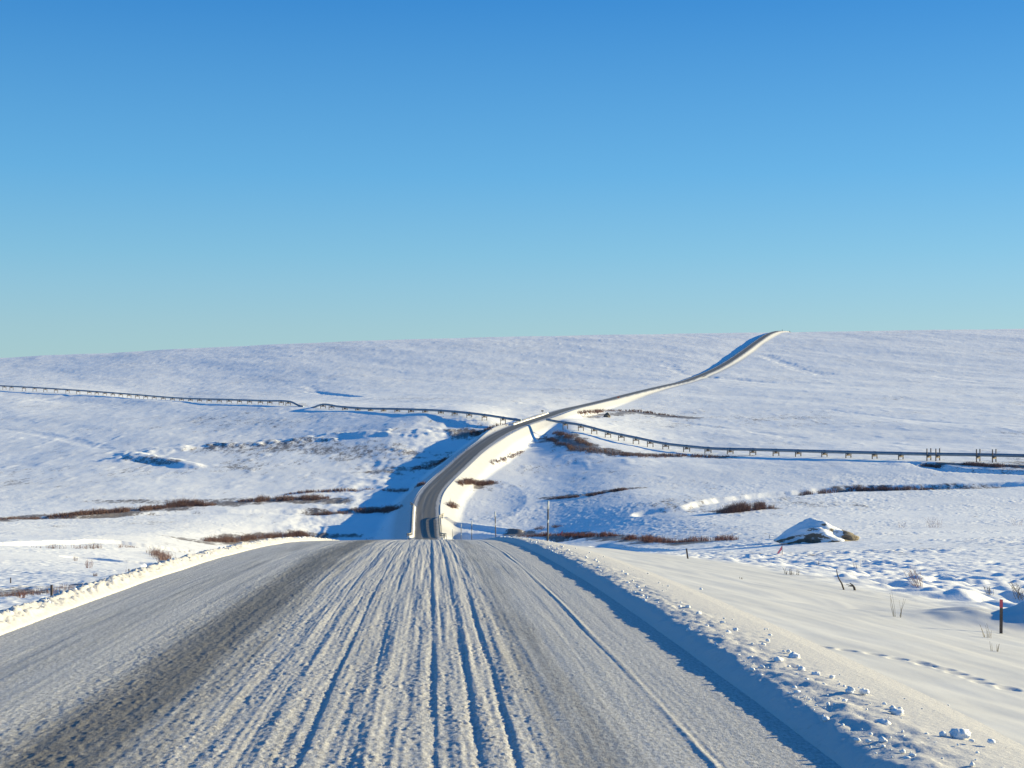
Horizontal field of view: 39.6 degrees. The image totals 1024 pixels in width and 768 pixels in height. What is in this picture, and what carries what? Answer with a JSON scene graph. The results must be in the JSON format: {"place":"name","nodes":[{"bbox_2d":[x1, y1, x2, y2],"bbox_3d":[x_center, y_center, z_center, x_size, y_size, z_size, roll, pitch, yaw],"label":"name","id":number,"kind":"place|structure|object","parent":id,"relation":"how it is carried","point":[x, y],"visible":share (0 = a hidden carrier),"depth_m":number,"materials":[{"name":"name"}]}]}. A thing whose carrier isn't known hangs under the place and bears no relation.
{"place":"outdoors","nodes":[
{"label":"outdoors","id":0,"kind":"place"},
{"bbox_2d":[0,331,841,767],"bbox_3d":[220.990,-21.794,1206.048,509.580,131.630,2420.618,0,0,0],"label":"road","id":1,"kind":"structure","parent":0,"point":[424,647],"depth_m":14.15,"materials":[{"name":"white snow"}]},
{"bbox_2d":[0,329,1023,744],"bbox_3d":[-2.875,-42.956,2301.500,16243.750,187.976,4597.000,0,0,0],"label":"tundra","id":2,"kind":"structure","parent":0,"point":[884,391],"depth_m":626.85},
{"bbox_2d":[16,591,26,597],"bbox_3d":[-21.420,9.166,62.074,0.500,0.548,0.437,0,0,0],"label":"willow shrub","id":3,"kind":"object","parent":2,"relation":"on","point":[22,594],"visible":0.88,"depth_m":62.05,"materials":[{"name":"brown plant"}]},
{"bbox_2d":[0,583,82,596],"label":"willow thicket","id":4,"kind":"object","parent":2,"relation":"on","point":[12,593],"visible":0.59,"depth_m":65.10,"materials":[{"name":"brown plant"}]},
{"bbox_2d":[50,585,52,595],"bbox_3d":[-19.500,8.949,60.231,0.090,0.884,0.054,0,0,0],"label":"marker stake","id":5,"kind":"object","parent":2,"relation":"on","point":[51,590],"visible":0.57,"depth_m":60.20,"materials":[{"name":"brown wood"}]},
{"bbox_2d":[0,511,104,519],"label":"willow thicket","id":6,"kind":"object","parent":2,"relation":"on","point":[50,515],"visible":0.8,"depth_m":448.92,"materials":[{"name":"brown plant"}]},
{"bbox_2d":[31,542,134,548],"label":"willow thicket","id":7,"kind":"object","parent":2,"relation":"on","point":[98,546],"visible":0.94,"depth_m":265.44,"materials":[{"name":"brown plant"}]},
{"bbox_2d":[56,502,214,518],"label":"willow thicket","id":8,"kind":"object","parent":2,"relation":"on","point":[127,509],"visible":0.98,"depth_m":472.42,"materials":[{"name":"brown plant"}]},
{"bbox_2d":[146,548,175,562],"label":"willow thicket","id":9,"kind":"object","parent":2,"relation":"on","point":[162,555],"visible":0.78,"depth_m":236.47,"materials":[{"name":"brown plant"}]},
{"bbox_2d":[0,536,339,635],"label":"snow bank","id":10,"kind":"structure","parent":2,"relation":"on","point":[43,608],"depth_m":24.25,"materials":[{"name":"white snow"}]},
{"bbox_2d":[9,536,326,613],"bbox_3d":[-8.311,5.671,44.695,0.577,6.284,70.044,0,0,-3],"label":"snow rubble","id":11,"kind":"object","parent":10,"relation":"on","point":[172,559],"visible":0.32,"depth_m":31.55,"materials":[{"name":"white snow"}]},
{"bbox_2d":[162,495,216,506],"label":"willow thicket","id":12,"kind":"object","parent":2,"relation":"on","point":[199,502],"visible":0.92,"depth_m":498.52,"materials":[{"name":"brown plant"}]},
{"bbox_2d":[200,531,300,542],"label":"willow thicket","id":13,"kind":"object","parent":2,"relation":"on","point":[229,539],"visible":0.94,"depth_m":408.06,"materials":[{"name":"brown plant"}]},
{"bbox_2d":[238,492,328,501],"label":"willow thicket","id":14,"kind":"object","parent":2,"relation":"on","point":[307,497],"visible":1,"depth_m":525.20,"materials":[{"name":"brown plant"}]},
{"bbox_2d":[274,530,310,537],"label":"willow thicket","id":15,"kind":"object","parent":2,"relation":"on","point":[300,533],"visible":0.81,"depth_m":439.27,"materials":[{"name":"brown plant"}]},
{"bbox_2d":[286,486,375,495],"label":"willow thicket","id":16,"kind":"object","parent":2,"relation":"on","point":[324,490],"visible":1,"depth_m":552.61,"materials":[{"name":"brown plant"}]},
{"bbox_2d":[311,505,401,515],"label":"willow thicket","id":17,"kind":"object","parent":2,"relation":"on","point":[388,508],"visible":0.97,"depth_m":495.08,"materials":[{"name":"brown plant"}]},
{"bbox_2d":[382,482,424,492],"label":"willow thicket","id":18,"kind":"object","parent":2,"relation":"on","point":[406,490],"visible":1,"depth_m":552.37,"materials":[{"name":"brown plant"}]},
{"bbox_2d":[406,502,445,539],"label":"guardrail","id":19,"kind":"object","parent":2,"relation":"on","point":[412,505],"depth_m":431.81,"materials":[{"name":"metal"}]},
{"bbox_2d":[412,457,446,469],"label":"willow thicket","id":20,"kind":"object","parent":2,"relation":"on","point":[439,462],"visible":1,"depth_m":635.55,"materials":[{"name":"brown plant"}]},
{"bbox_2d":[445,499,457,508],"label":"willow thicket","id":21,"kind":"object","parent":2,"relation":"on","point":[451,504],"visible":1,"depth_m":488.94,"materials":[{"name":"brown plant"}]},
{"bbox_2d":[454,477,501,486],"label":"willow thicket","id":22,"kind":"object","parent":2,"relation":"on","point":[466,481],"visible":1,"depth_m":563.57,"materials":[{"name":"brown plant"}]},
{"bbox_2d":[469,423,505,435],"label":"willow thicket","id":23,"kind":"object","parent":2,"relation":"on","point":[479,432],"visible":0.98,"depth_m":740.29,"materials":[{"name":"brown plant"}]},
{"bbox_2d":[490,451,524,463],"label":"willow thicket","id":24,"kind":"object","parent":2,"relation":"on","point":[505,458],"visible":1,"depth_m":646.42,"materials":[{"name":"brown plant"}]},
{"bbox_2d":[512,412,548,424],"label":"guard rail","id":25,"kind":"object","parent":2,"relation":"on","point":[526,419],"visible":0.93,"depth_m":794.82,"materials":[{"name":"white metal"}]},
{"bbox_2d":[534,524,559,529],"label":"willow thicket","id":26,"kind":"object","parent":2,"relation":"on","point":[554,526],"visible":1,"depth_m":437.61,"materials":[{"name":"brown plant"}]},
{"bbox_2d":[516,530,620,538],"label":"willow thicket","id":27,"kind":"object","parent":2,"relation":"on","point":[579,534],"visible":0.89,"depth_m":404.28,"materials":[{"name":"brown plant"}]},
{"bbox_2d":[552,430,592,445],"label":"willow thicket","id":28,"kind":"object","parent":2,"relation":"on","point":[567,435],"visible":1,"depth_m":711.85,"materials":[{"name":"brown plant"}]},
{"bbox_2d":[546,487,626,499],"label":"willow thicket","id":29,"kind":"object","parent":2,"relation":"on","point":[591,494],"visible":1,"depth_m":501.85,"materials":[{"name":"brown plant"}]},
{"bbox_2d":[544,436,635,455],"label":"willow thicket","id":30,"kind":"object","parent":2,"relation":"on","point":[569,446],"visible":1,"depth_m":666.87,"materials":[{"name":"brown plant"}]},
{"bbox_2d":[577,408,677,416],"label":"willow thicket","id":31,"kind":"object","parent":2,"relation":"on","point":[600,411],"visible":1,"depth_m":958.13,"materials":[{"name":"brown plant"}]},
{"bbox_2d":[616,532,678,542],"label":"willow thicket","id":32,"kind":"object","parent":2,"relation":"on","point":[648,539],"visible":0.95,"depth_m":318.63,"materials":[{"name":"brown plant"}]},
{"bbox_2d":[608,451,729,457],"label":"willow thicket","id":33,"kind":"object","parent":2,"relation":"on","point":[659,455],"visible":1,"depth_m":636.37,"materials":[{"name":"brown plant"}]},
{"bbox_2d":[667,534,738,543],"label":"willow thicket","id":34,"kind":"object","parent":2,"relation":"on","point":[725,537],"visible":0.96,"depth_m":286.08,"materials":[{"name":"brown plant"}]},
{"bbox_2d":[713,498,776,513],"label":"willow thicket","id":35,"kind":"object","parent":2,"relation":"on","point":[740,507],"visible":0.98,"depth_m":408.07,"materials":[{"name":"brown plant"}]},
{"bbox_2d":[483,536,1023,767],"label":"snow bank","id":36,"kind":"structure","parent":2,"relation":"on","point":[832,737],"depth_m":13.08,"materials":[{"name":"white snow"}]},
{"bbox_2d":[547,501,548,540],"bbox_3d":[1.265,5.207,49.998,0.078,2.197,0.066,0,0,-22],"label":"snow pole","id":37,"kind":"object","parent":36,"relation":"on","point":[547,520],"visible":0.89,"depth_m":49.98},
{"bbox_2d":[486,536,1002,767],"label":"snow rubble","id":38,"kind":"object","parent":36,"relation":"on","point":[881,739],"visible":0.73,"depth_m":12.03,"materials":[{"name":"white snow"}]},
{"bbox_2d":[773,656,783,660],"bbox_3d":[2.666,2.757,14.225,0.107,0.061,0.096,0,0,0],"label":"snow clod","id":39,"kind":"object","parent":36,"relation":"on","point":[777,658],"visible":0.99,"depth_m":14.20,"materials":[{"name":"white snow"}]},
{"bbox_2d":[788,652,799,657],"bbox_3d":[2.902,2.803,14.638,0.135,0.086,0.128,0,0,0],"label":"snow clod","id":40,"kind":"object","parent":36,"relation":"on","point":[793,655],"visible":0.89,"depth_m":14.60,"materials":[{"name":"white snow"}]},
{"bbox_2d":[845,686,869,694],"bbox_3d":[2.980,2.651,12.269,0.222,0.093,0.117,0,0,0],"label":"snow clod","id":41,"kind":"object","parent":36,"relation":"on","point":[851,690],"visible":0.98,"depth_m":12.26,"materials":[{"name":"white snow"}]},
{"bbox_2d":[877,718,890,724],"bbox_3d":[2.829,2.579,10.808,0.098,0.073,0.088,0,0,0],"label":"snow clod","id":42,"kind":"object","parent":36,"relation":"on","point":[884,721],"visible":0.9,"depth_m":10.79,"materials":[{"name":"white snow"}]},
{"bbox_2d":[888,708,903,715],"bbox_3d":[3.061,2.617,11.331,0.133,0.063,0.101,0,0,0],"label":"snow clod","id":43,"kind":"object","parent":36,"relation":"on","point":[896,711],"visible":1,"depth_m":11.31,"materials":[{"name":"white snow"}]},
{"bbox_2d":[949,728,970,738],"bbox_3d":[3.296,2.589,10.475,0.164,0.111,0.125,0,0,0],"label":"snow clod","id":44,"kind":"object","parent":36,"relation":"on","point":[958,733],"visible":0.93,"depth_m":10.44,"materials":[{"name":"white snow"}]},
{"bbox_2d":[784,568,798,574],"bbox_3d":[7.637,5.167,38.978,0.473,0.312,0.430,0,0,-35],"label":"willow shrub","id":45,"kind":"object","parent":2,"relation":"on","point":[791,571],"visible":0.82,"depth_m":38.96,"materials":[{"name":"brown plant"}]},
{"bbox_2d":[773,518,859,543],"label":"snow mound","id":46,"kind":"object","parent":2,"relation":"on","point":[809,530],"visible":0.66,"depth_m":211.81,"materials":[{"name":"white snow"}]},
{"bbox_2d":[799,488,837,495],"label":"willow thicket","id":47,"kind":"object","parent":2,"relation":"on","point":[819,492],"visible":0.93,"depth_m":476.11,"materials":[{"name":"brown plant"}]},
{"bbox_2d":[872,451,877,458],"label":"pipe support","id":48,"kind":"object","parent":2,"relation":"on","point":[874,454],"visible":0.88,"depth_m":578.16,"materials":[{"name":"metal"}]},
{"bbox_2d":[844,485,937,491],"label":"willow thicket","id":49,"kind":"object","parent":2,"relation":"on","point":[859,488],"visible":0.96,"depth_m":481.94,"materials":[{"name":"brown plant"}]},
{"bbox_2d":[890,595,905,617],"bbox_3d":[6.219,3.594,22.974,0.205,0.534,0.260,0,0,-8],"label":"grass tuft","id":50,"kind":"object","parent":2,"relation":"on","point":[894,607],"visible":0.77,"depth_m":22.93,"materials":[{"name":"brown plant"}]},
{"bbox_2d":[905,567,922,587],"bbox_3d":[10.944,5.238,38.602,0.544,0.711,0.477,0,0,-26],"label":"willow shrub","id":51,"kind":"object","parent":2,"relation":"on","point":[915,578],"visible":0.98,"depth_m":38.61,"materials":[{"name":"brown plant"}]},
{"bbox_2d":[926,448,930,460],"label":"pipe support","id":52,"kind":"object","parent":2,"relation":"on","point":[928,455],"visible":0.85,"depth_m":560.35,"materials":[{"name":"metal"}]},
{"bbox_2d":[920,463,942,467],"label":"willow thicket","id":53,"kind":"object","parent":2,"relation":"on","point":[931,465],"visible":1,"depth_m":545.72,"materials":[{"name":"brown plant"}]},
{"bbox_2d":[935,448,939,460],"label":"pipe support","id":54,"kind":"object","parent":2,"relation":"on","point":[937,455],"visible":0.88,"depth_m":558.76,"materials":[{"name":"metal"}]},
{"bbox_2d":[976,449,980,460],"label":"pipe support","id":55,"kind":"object","parent":2,"relation":"on","point":[978,456],"visible":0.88,"depth_m":548.46,"materials":[{"name":"metal"}]},
{"bbox_2d":[956,461,1019,467],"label":"willow thicket","id":56,"kind":"object","parent":2,"relation":"on","point":[976,463],"visible":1,"depth_m":529.21,"materials":[{"name":"brown plant"}]},
{"bbox_2d":[992,449,996,462],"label":"pipe support","id":57,"kind":"object","parent":2,"relation":"on","point":[994,456],"visible":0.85,"depth_m":544.49,"materials":[{"name":"metal"}]},
{"bbox_2d":[999,599,1002,633],"bbox_3d":[7.581,3.753,22.048,0.051,0.824,0.026,0,0,0],"label":"marker stake","id":58,"kind":"object","parent":2,"relation":"on","point":[1001,618],"visible":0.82,"depth_m":22.04,"materials":[{"name":"brown wood"}]},
{"bbox_2d":[1009,580,1023,599],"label":"willow shrub","id":59,"kind":"object","parent":2,"relation":"on","point":[1015,589],"visible":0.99,"depth_m":36.06,"materials":[{"name":"brown plant"}]},
{"bbox_2d":[0,0,1023,357],"label":"sky","id":60,"kind":"structure","parent":0,"point":[175,174],"materials":[{"name":"blue"}]},
{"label":"pipe support","id":61,"kind":"object","parent":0,"visible":0},
{"bbox_2d":[0,385,303,406],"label":"pipeline","id":62,"kind":"object","parent":61,"relation":"on","point":[294,403],"visible":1,"depth_m":1167.33,"materials":[{"name":"grey metal"}]},
{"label":"pipe support","id":63,"kind":"object","parent":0,"visible":0},
{"bbox_2d":[310,403,521,421],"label":"pipeline","id":64,"kind":"object","parent":63,"relation":"on","point":[451,411],"visible":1,"depth_m":833.97,"materials":[{"name":"grey metal"}]},
{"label":"pipe support","id":65,"kind":"object","parent":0,"visible":0},
{"bbox_2d":[546,418,1023,456],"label":"pipeline","id":66,"kind":"object","parent":65,"relation":"on","point":[820,451],"visible":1,"depth_m":605.69,"materials":[{"name":"grey metal"}]}
]}

